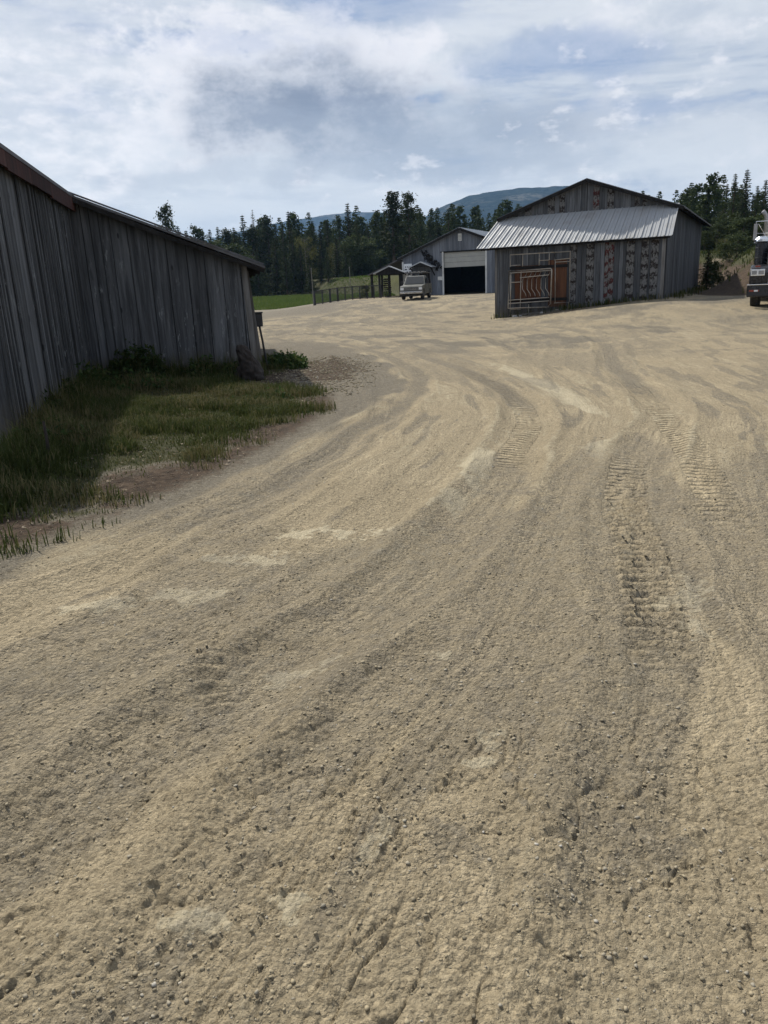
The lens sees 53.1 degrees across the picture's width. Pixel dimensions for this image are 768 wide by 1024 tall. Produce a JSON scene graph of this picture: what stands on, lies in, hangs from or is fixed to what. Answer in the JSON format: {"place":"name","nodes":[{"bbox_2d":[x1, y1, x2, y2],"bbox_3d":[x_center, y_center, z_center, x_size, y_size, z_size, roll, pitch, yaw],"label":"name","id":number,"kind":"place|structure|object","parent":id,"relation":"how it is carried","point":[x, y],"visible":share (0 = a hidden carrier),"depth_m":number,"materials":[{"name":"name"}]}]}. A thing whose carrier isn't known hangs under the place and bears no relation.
{"place":"outdoors","nodes":[
{"label":"outdoors","id":0,"kind":"place"},
{"bbox_2d":[0,350,337,558],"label":"grass","id":1,"kind":"structure","parent":0,"point":[117,420],"depth_m":9.09,"materials":[{"name":"green plant"}]},
{"bbox_2d":[205,212,402,248],"bbox_3d":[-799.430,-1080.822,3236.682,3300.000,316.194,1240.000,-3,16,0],"label":"hills","id":2,"kind":"structure","parent":0,"point":[317,220],"depth_m":3296.66,"materials":[{"name":"green plant"}]},
{"bbox_2d":[261,354,381,400],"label":"gravel","id":3,"kind":"structure","parent":0,"point":[326,371],"depth_m":15.35,"materials":[{"name":"grey gravel"}]},
{"bbox_2d":[0,250,767,1023],"bbox_3d":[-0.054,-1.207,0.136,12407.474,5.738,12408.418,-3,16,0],"label":"ground","id":4,"kind":"structure","parent":0,"point":[448,362],"depth_m":3.31,"materials":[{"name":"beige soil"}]},
{"bbox_2d":[42,421,49,453],"bbox_3d":[-3.429,-0.666,7.840,0.043,0.521,0.038,-3,16,0],"label":"stake","id":5,"kind":"object","parent":4,"relation":"on","point":[46,437],"visible":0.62,"depth_m":7.80,"materials":[{"name":"grey wood"}]},
{"bbox_2d":[40,384,66,411],"bbox_3d":[-4.731,-1.432,10.356,0.883,0.582,0.900,5,18,25],"label":"weed clump","id":6,"kind":"object","parent":4,"relation":"on","point":[45,401],"visible":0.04,"depth_m":10.32,"materials":[{"name":"green plant"}]},
{"bbox_2d":[58,373,79,396],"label":"weed clump","id":7,"kind":"object","parent":4,"relation":"on","point":[70,383],"visible":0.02,"depth_m":11.49,"materials":[{"name":"green plant"}]},
{"bbox_2d":[74,360,118,387],"bbox_3d":[-5.101,-2.266,13.041,1.240,0.681,1.263,-3,16,0],"label":"weed clump","id":8,"kind":"object","parent":4,"relation":"on","point":[86,372],"visible":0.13,"depth_m":13.00,"materials":[{"name":"green plant"}]},
{"bbox_2d":[0,143,264,440],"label":"weathered barn","id":9,"kind":"structure","parent":4,"relation":"on","point":[81,280],"depth_m":14.01,"materials":[{"name":"grey wood"}]},
{"bbox_2d":[106,338,171,380],"bbox_3d":[-4.580,-2.761,14.232,1.492,0.947,1.421,-3,16,0],"label":"weed clump","id":10,"kind":"object","parent":4,"relation":"on","point":[150,362],"visible":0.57,"depth_m":14.10,"materials":[{"name":"green plant"}]},
{"bbox_2d":[105,367,176,392],"bbox_3d":[-4.241,-2.310,13.380,1.200,0.473,1.225,-3,16,0],"label":"weed clump","id":11,"kind":"object","parent":4,"relation":"on","point":[136,382],"visible":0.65,"depth_m":13.21,"materials":[{"name":"green plant"}]},
{"bbox_2d":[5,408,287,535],"bbox_3d":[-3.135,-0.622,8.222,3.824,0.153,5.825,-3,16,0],"label":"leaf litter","id":12,"kind":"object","parent":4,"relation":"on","point":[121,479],"visible":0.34,"depth_m":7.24,"materials":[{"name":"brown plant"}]},
{"bbox_2d":[153,200,180,234],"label":"pine tree","id":13,"kind":"object","parent":4,"relation":"on","point":[167,222],"visible":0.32,"depth_m":109.89,"materials":[{"name":"green plant"}]},
{"bbox_2d":[187,223,208,241],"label":"pine tree","id":14,"kind":"object","parent":4,"relation":"on","point":[198,232],"visible":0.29,"depth_m":142.78,"materials":[{"name":"green plant"}]},
{"bbox_2d":[179,353,219,377],"bbox_3d":[-3.463,-2.756,14.519,0.822,0.639,0.834,12,22,41],"label":"weed clump","id":15,"kind":"object","parent":4,"relation":"on","point":[199,365],"visible":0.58,"depth_m":14.39,"materials":[{"name":"green plant"}]},
{"bbox_2d":[215,227,221,245],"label":"fir tree","id":16,"kind":"object","parent":4,"relation":"on","point":[217,231],"visible":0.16,"depth_m":129.21,"materials":[{"name":"green plant"}]},
{"bbox_2d":[214,227,232,247],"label":"pine tree","id":17,"kind":"object","parent":4,"relation":"on","point":[226,237],"visible":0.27,"depth_m":143.14,"materials":[{"name":"green plant"}]},
{"bbox_2d":[216,361,241,378],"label":"weed clump","id":18,"kind":"object","parent":4,"relation":"on","point":[225,365],"visible":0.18,"depth_m":14.55,"materials":[{"name":"green plant"}]},
{"bbox_2d":[204,239,261,285],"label":"bushy tree","id":19,"kind":"object","parent":4,"relation":"on","point":[235,247],"visible":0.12,"depth_m":126.41,"materials":[{"name":"green plant"}]},
{"bbox_2d":[231,227,238,243],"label":"fir tree","id":20,"kind":"object","parent":4,"relation":"on","point":[234,239],"visible":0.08,"depth_m":141.07,"materials":[{"name":"green plant"}]},
{"bbox_2d":[238,233,243,255],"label":"fir tree","id":21,"kind":"object","parent":4,"relation":"on","point":[240,241],"visible":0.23,"depth_m":134.59,"materials":[{"name":"green plant"}]},
{"bbox_2d":[233,345,264,380],"bbox_3d":[-2.557,-2.781,14.497,0.673,0.750,0.431,1,17,12],"label":"rock","id":22,"kind":"object","parent":4,"relation":"on","point":[250,367],"visible":0.92,"depth_m":14.35,"materials":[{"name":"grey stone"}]},
{"bbox_2d":[238,215,261,290],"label":"fir tree","id":23,"kind":"object","parent":4,"relation":"on","point":[242,239],"visible":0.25,"depth_m":137.09,"materials":[{"name":"green plant"}]},
{"bbox_2d":[243,226,268,294],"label":"pine tree","id":24,"kind":"object","parent":4,"relation":"on","point":[252,234],"visible":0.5,"depth_m":137.91,"materials":[{"name":"green plant"}]},
{"bbox_2d":[255,312,267,364],"bbox_3d":[-2.574,-3.515,16.154,0.242,1.332,0.170,-6,17,-11],"label":"utility box","id":25,"kind":"object","parent":4,"relation":"on","point":[259,319],"visible":0.62,"depth_m":15.98,"materials":[{"name":"black metal"}]},
{"bbox_2d":[250,251,273,296],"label":"fir tree","id":26,"kind":"object","parent":4,"relation":"on","point":[259,284],"visible":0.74,"depth_m":123.51,"materials":[{"name":"green plant"}]},
{"bbox_2d":[257,226,267,279],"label":"fir tree","id":27,"kind":"object","parent":4,"relation":"on","point":[260,245],"visible":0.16,"depth_m":142.83,"materials":[{"name":"green plant"}]},
{"bbox_2d":[231,385,294,401],"bbox_3d":[-1.817,-1.800,11.865,0.997,0.292,0.893,-12,19,-29],"label":"weed clump","id":28,"kind":"object","parent":4,"relation":"on","point":[271,393],"visible":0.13,"depth_m":11.92,"materials":[{"name":"green plant"}]},
{"bbox_2d":[254,214,281,282],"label":"pine tree","id":29,"kind":"object","parent":4,"relation":"on","point":[268,231],"visible":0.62,"depth_m":140.80,"materials":[{"name":"green plant"}]},
{"bbox_2d":[260,238,291,295],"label":"fir tree","id":30,"kind":"object","parent":4,"relation":"on","point":[276,272],"visible":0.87,"depth_m":128.91,"materials":[{"name":"green plant"}]},
{"bbox_2d":[269,225,282,288],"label":"fir tree","id":31,"kind":"object","parent":4,"relation":"on","point":[275,228],"visible":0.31,"depth_m":138.86,"materials":[{"name":"green plant"}]},
{"bbox_2d":[268,221,299,287],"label":"fir tree","id":32,"kind":"object","parent":4,"relation":"on","point":[281,239],"visible":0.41,"depth_m":135.19,"materials":[{"name":"green plant"}]},
{"bbox_2d":[263,349,308,369],"bbox_3d":[-2.133,-3.284,16.630,1.031,0.534,1.012,3,17,17],"label":"weed clump","id":33,"kind":"object","parent":4,"relation":"on","point":[292,360],"visible":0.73,"depth_m":16.41,"materials":[{"name":"green plant"}]},
{"bbox_2d":[278,246,294,294],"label":"fir tree","id":34,"kind":"object","parent":4,"relation":"on","point":[284,275],"visible":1,"depth_m":125.00,"materials":[{"name":"green plant"}]},
{"bbox_2d":[281,212,300,276],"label":"fir tree","id":35,"kind":"object","parent":4,"relation":"on","point":[289,228],"visible":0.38,"depth_m":135.29,"materials":[{"name":"green plant"}]},
{"bbox_2d":[285,235,305,293],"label":"fir tree","id":36,"kind":"object","parent":4,"relation":"on","point":[291,254],"visible":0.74,"depth_m":128.32,"materials":[{"name":"green plant"}]},
{"bbox_2d":[290,243,308,293],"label":"fir tree","id":37,"kind":"object","parent":4,"relation":"on","point":[302,283],"visible":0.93,"depth_m":127.46,"materials":[{"name":"green plant"}]},
{"bbox_2d":[292,234,319,280],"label":"budding tree","id":38,"kind":"object","parent":4,"relation":"on","point":[305,250],"visible":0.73,"depth_m":130.33,"materials":[{"name":"green plant"}]},
{"bbox_2d":[304,255,317,293],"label":"fir tree","id":39,"kind":"object","parent":4,"relation":"on","point":[309,282],"visible":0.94,"depth_m":123.07,"materials":[{"name":"green plant"}]},
{"bbox_2d":[307,221,325,275],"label":"fir tree","id":40,"kind":"object","parent":4,"relation":"on","point":[315,243],"visible":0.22,"depth_m":143.58,"materials":[{"name":"green plant"}]},
{"bbox_2d":[314,252,326,282],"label":"fir tree","id":41,"kind":"object","parent":4,"relation":"on","point":[320,272],"visible":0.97,"depth_m":124.93,"materials":[{"name":"green plant"}]},
{"bbox_2d":[316,225,325,276],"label":"fir tree","id":42,"kind":"object","parent":4,"relation":"on","point":[320,246],"visible":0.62,"depth_m":142.57,"materials":[{"name":"green plant"}]},
{"bbox_2d":[252,275,395,309],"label":"meadow grass","id":43,"kind":"structure","parent":4,"relation":"on","point":[269,302],"depth_m":98.12,"materials":[{"name":"green plant"}]},
{"bbox_2d":[321,220,333,275],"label":"fir tree","id":44,"kind":"object","parent":4,"relation":"on","point":[325,239],"visible":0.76,"depth_m":137.85,"materials":[{"name":"green plant"}]},
{"bbox_2d":[323,251,332,281],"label":"fir tree","id":45,"kind":"object","parent":4,"relation":"on","point":[328,269],"visible":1,"depth_m":121.78,"materials":[{"name":"green plant"}]},
{"bbox_2d":[324,243,343,275],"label":"budding tree","id":46,"kind":"object","parent":4,"relation":"on","point":[330,251],"visible":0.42,"depth_m":126.77,"materials":[{"name":"green plant"}]},
{"bbox_2d":[330,238,344,277],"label":"fir tree","id":47,"kind":"object","parent":4,"relation":"on","point":[337,263],"visible":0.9,"depth_m":123.69,"materials":[{"name":"green plant"}]},
{"bbox_2d":[330,215,347,271],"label":"pine tree","id":48,"kind":"object","parent":4,"relation":"on","point":[339,234],"visible":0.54,"depth_m":131.55,"materials":[{"name":"green plant"}]},
{"bbox_2d":[332,203,357,276],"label":"fir tree","id":49,"kind":"object","parent":4,"relation":"on","point":[349,229],"visible":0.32,"depth_m":132.26,"materials":[{"name":"green plant"}]},
{"bbox_2d":[338,243,353,276],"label":"fir tree","id":50,"kind":"object","parent":4,"relation":"on","point":[345,266],"visible":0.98,"depth_m":121.45,"materials":[{"name":"green plant"}]},
{"bbox_2d":[313,285,381,304],"bbox_3d":[-2.751,-16.926,60.023,6.798,1.355,0.104,-16,21,-39],"label":"fence","id":51,"kind":"object","parent":4,"relation":"on","point":[322,298],"visible":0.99,"depth_m":59.75,"materials":[{"name":"black metal"}]},
{"bbox_2d":[350,257,355,275],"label":"fir tree","id":52,"kind":"object","parent":4,"relation":"on","point":[353,273],"visible":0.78,"depth_m":124.36,"materials":[{"name":"green plant"}]},
{"bbox_2d":[348,220,367,275],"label":"fir tree","id":53,"kind":"object","parent":4,"relation":"on","point":[358,272],"visible":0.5,"depth_m":127.57,"materials":[{"name":"green plant"}]},
{"bbox_2d":[338,233,386,275],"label":"bushy tree","id":54,"kind":"object","parent":4,"relation":"on","point":[366,243],"visible":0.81,"depth_m":126.28,"materials":[{"name":"green plant"}]},
{"bbox_2d":[357,285,369,298],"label":"shrub","id":55,"kind":"object","parent":4,"relation":"on","point":[364,288],"visible":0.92,"depth_m":61.30,"materials":[{"name":"green plant"}]},
{"bbox_2d":[364,224,376,271],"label":"fir tree","id":56,"kind":"object","parent":4,"relation":"on","point":[369,237],"visible":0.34,"depth_m":136.55,"materials":[{"name":"green plant"}]},
{"bbox_2d":[377,249,382,268],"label":"fir tree","id":57,"kind":"object","parent":4,"relation":"on","point":[380,264],"visible":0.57,"depth_m":128.77,"materials":[{"name":"green plant"}]},
{"bbox_2d":[373,266,406,297],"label":"pavilion","id":58,"kind":"structure","parent":4,"relation":"on","point":[389,270],"depth_m":63.19,"materials":[{"name":"grey wood"}]},
{"bbox_2d":[377,189,408,261],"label":"pine tree","id":59,"kind":"object","parent":4,"relation":"on","point":[392,208],"visible":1,"depth_m":104.94,"materials":[{"name":"green plant"}]},
{"bbox_2d":[396,191,425,255],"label":"pine tree","id":60,"kind":"object","parent":4,"relation":"on","point":[406,207],"visible":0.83,"depth_m":108.58,"materials":[{"name":"green plant"}]},
{"bbox_2d":[400,272,431,299],"bbox_3d":[2.326,-16.256,55.213,1.989,1.826,4.473,1,17,12],"label":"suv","id":61,"kind":"object","parent":4,"relation":"on","point":[412,286],"visible":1,"depth_m":54.30,"materials":[{"name":"beige paint"}]},
{"bbox_2d":[415,209,424,247],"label":"fir tree","id":62,"kind":"object","parent":4,"relation":"on","point":[420,228],"visible":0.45,"depth_m":129.82,"materials":[{"name":"green plant"}]},
{"bbox_2d":[424,218,436,244],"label":"pine tree","id":63,"kind":"object","parent":4,"relation":"on","point":[429,227],"visible":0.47,"depth_m":132.66,"materials":[{"name":"green plant"}]},
{"bbox_2d":[368,227,494,296],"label":"garage","id":64,"kind":"structure","parent":4,"relation":"on","point":[462,260],"depth_m":64.33,"materials":[{"name":"grey wood"}]},
{"bbox_2d":[404,264,411,279],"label":"sign","id":65,"kind":"object","parent":64,"relation":"attached to","point":[407,269],"visible":0.75,"depth_m":65.54,"materials":[{"name":"white"}]},
{"bbox_2d":[419,271,429,282],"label":"side door","id":66,"kind":"structure","parent":64,"relation":"in","point":[421,274],"depth_m":65.07,"materials":[{"name":"wood"}]},
{"bbox_2d":[421,250,441,270],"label":"vine","id":67,"kind":"object","parent":64,"relation":"attached to","point":[428,258],"visible":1,"depth_m":64.52,"materials":[{"name":"green plant"}]},
{"bbox_2d":[444,251,484,267],"bbox_3d":[6.673,-20.910,63.580,3.580,1.185,0.050,5,18,23],"label":"overhead door","id":68,"kind":"structure","parent":64,"relation":"in","point":[457,259],"depth_m":63.56,"materials":[{"name":"white metal"}]},
{"bbox_2d":[434,225,441,238],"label":"pine tree","id":69,"kind":"object","parent":4,"relation":"on","point":[438,229],"visible":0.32,"depth_m":136.63,"materials":[{"name":"green plant"}]},
{"bbox_2d":[441,213,452,233],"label":"fir tree","id":70,"kind":"object","parent":4,"relation":"on","point":[448,229],"visible":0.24,"depth_m":126.96,"materials":[{"name":"green plant"}]},
{"bbox_2d":[203,172,767,295],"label":"forest","id":71,"kind":"object","parent":4,"relation":"on","point":[690,198],"visible":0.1,"depth_m":141.43,"materials":[{"name":"green plant"}]},
{"bbox_2d":[507,268,551,308],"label":"gate","id":72,"kind":"structure","parent":4,"relation":"on","point":[520,299],"depth_m":32.93,"materials":[{"name":"grey metal"}]},
{"bbox_2d":[509,251,566,315],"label":"gate","id":73,"kind":"structure","parent":4,"relation":"on","point":[522,265],"depth_m":32.90,"materials":[{"name":"grey metal"}]},
{"bbox_2d":[519,310,560,314],"bbox_3d":[6.668,-8.537,32.891,1.755,0.172,0.100,4,18,22],"label":"plank","id":74,"kind":"object","parent":4,"relation":"on","point":[538,312],"visible":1,"depth_m":32.90,"materials":[{"name":"grey wood"}]},
{"bbox_2d":[554,251,570,309],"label":"gate","id":75,"kind":"structure","parent":4,"relation":"on","point":[569,275],"depth_m":32.28,"materials":[{"name":"brown wood"}]},
{"bbox_2d":[476,178,711,317],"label":"barn","id":76,"kind":"structure","parent":4,"relation":"on","point":[618,242],"depth_m":32.17,"materials":[{"name":"wood"}]},
{"bbox_2d":[510,259,567,306],"bbox_3d":[6.592,-9.748,32.894,2.500,1.900,0.043,5,18,25],"label":"door","id":77,"kind":"structure","parent":76,"relation":"in","point":[561,267],"depth_m":32.81,"materials":[{"name":"brown wood"}]},
{"bbox_2d":[694,246,716,289],"bbox_3d":[17.873,-13.468,42.521,1.414,2.370,1.587,-9,18,-21],"label":"sapling","id":78,"kind":"object","parent":4,"relation":"on","point":[706,283],"visible":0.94,"depth_m":42.57,"materials":[{"name":"green plant"}]},
{"bbox_2d":[700,187,713,250],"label":"fir tree","id":79,"kind":"object","parent":4,"relation":"on","point":[707,212],"visible":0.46,"depth_m":82.58,"materials":[{"name":"green plant"}]},
{"bbox_2d":[700,230,718,250],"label":"bushy tree","id":80,"kind":"object","parent":4,"relation":"on","point":[708,246],"visible":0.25,"depth_m":66.12,"materials":[{"name":"green plant"}]},
{"bbox_2d":[702,260,732,284],"bbox_3d":[19.012,-13.600,43.948,1.696,1.655,1.567,5,18,25],"label":"shrub","id":81,"kind":"object","parent":4,"relation":"on","point":[718,278],"visible":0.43,"depth_m":43.65,"materials":[{"name":"green plant"}]},
{"bbox_2d":[701,223,737,250],"bbox_3d":[27.104,-22.234,62.482,2.849,2.410,2.944,-12,19,-30],"label":"bushy tree","id":82,"kind":"object","parent":4,"relation":"on","point":[713,235],"visible":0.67,"depth_m":62.44,"materials":[{"name":"green plant"}]},
{"bbox_2d":[714,183,730,249],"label":"fir tree","id":83,"kind":"object","parent":4,"relation":"on","point":[725,203],"visible":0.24,"depth_m":78.65,"materials":[{"name":"green plant"}]},
{"bbox_2d":[715,237,730,257],"bbox_3d":[25.281,-19.629,57.120,1.609,1.514,1.360,13,22,42],"label":"budding tree","id":84,"kind":"object","parent":4,"relation":"on","point":[725,241],"visible":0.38,"depth_m":57.02,"materials":[{"name":"green plant"}]},
{"bbox_2d":[692,246,755,292],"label":"bank grass","id":85,"kind":"structure","parent":4,"relation":"on","point":[749,251],"depth_m":49.57,"materials":[{"name":"green plant"}]},
{"bbox_2d":[709,210,746,250],"bbox_3d":[29.631,-23.689,65.094,4.298,3.470,3.969,6,18,27],"label":"bushy tree","id":86,"kind":"object","parent":4,"relation":"on","point":[722,221],"visible":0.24,"depth_m":64.49,"materials":[{"name":"green plant"}]},
{"bbox_2d":[722,174,742,230],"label":"fir tree","id":87,"kind":"object","parent":4,"relation":"on","point":[732,203],"visible":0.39,"depth_m":74.75,"materials":[{"name":"green plant"}]},
{"bbox_2d":[715,233,755,259],"bbox_3d":[25.364,-18.731,55.147,2.880,2.436,2.977,-13,19,-32],"label":"bushy tree","id":88,"kind":"object","parent":4,"relation":"on","point":[741,239],"visible":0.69,"depth_m":55.08,"materials":[{"name":"green plant"}]},
{"bbox_2d":[720,216,763,248],"bbox_3d":[28.324,-21.884,60.650,3.318,2.748,3.387,9,20,34],"label":"bushy tree","id":89,"kind":"object","parent":4,"relation":"on","point":[742,222],"visible":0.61,"depth_m":60.19,"materials":[{"name":"green plant"}]},
{"bbox_2d":[735,169,755,248],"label":"fir tree","id":90,"kind":"object","parent":4,"relation":"on","point":[745,209],"visible":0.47,"depth_m":72.90,"materials":[{"name":"green plant"}]},
{"bbox_2d":[749,194,754,217],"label":"fir tree","id":91,"kind":"object","parent":4,"relation":"on","point":[752,206],"visible":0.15,"depth_m":89.10,"materials":[{"name":"green plant"}]},
{"bbox_2d":[739,213,767,246],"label":"bushy tree","id":92,"kind":"object","parent":4,"relation":"on","point":[760,219],"visible":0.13,"depth_m":61.65,"materials":[{"name":"green plant"}]},
{"bbox_2d":[747,186,760,230],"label":"fir tree","id":93,"kind":"object","parent":4,"relation":"on","point":[757,196],"visible":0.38,"depth_m":76.81,"materials":[{"name":"green plant"}]},
{"bbox_2d":[746,210,767,305],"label":"semi truck","id":94,"kind":"object","parent":4,"relation":"on","point":[757,287],"visible":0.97,"depth_m":26.47,"materials":[{"name":"black metal"}]},
{"bbox_2d":[755,179,767,218],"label":"fir tree","id":95,"kind":"object","parent":4,"relation":"on","point":[764,206],"visible":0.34,"depth_m":71.13,"materials":[{"name":"green plant"}]},
{"bbox_2d":[0,0,767,239],"label":"sky","id":96,"kind":"structure","parent":0,"point":[221,111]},
{"bbox_2d":[383,278,391,296],"bbox_3d":[0.292,-18.890,64.760,0.682,1.517,0.506,-3,16,0],"label":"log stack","id":97,"kind":"object","parent":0,"point":[386,294],"visible":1,"depth_m":64.56,"materials":[{"name":"brown wood"}]},
{"bbox_2d":[423,186,567,228],"bbox_3d":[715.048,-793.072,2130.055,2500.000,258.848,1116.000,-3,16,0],"label":"hills","id":98,"kind":"structure","parent":0,"point":[488,202],"depth_m":2153.62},
{"bbox_2d":[491,285,705,318],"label":"dry grass","id":99,"kind":"structure","parent":0,"point":[696,289],"depth_m":32.17,"materials":[{"name":"beige plant"}]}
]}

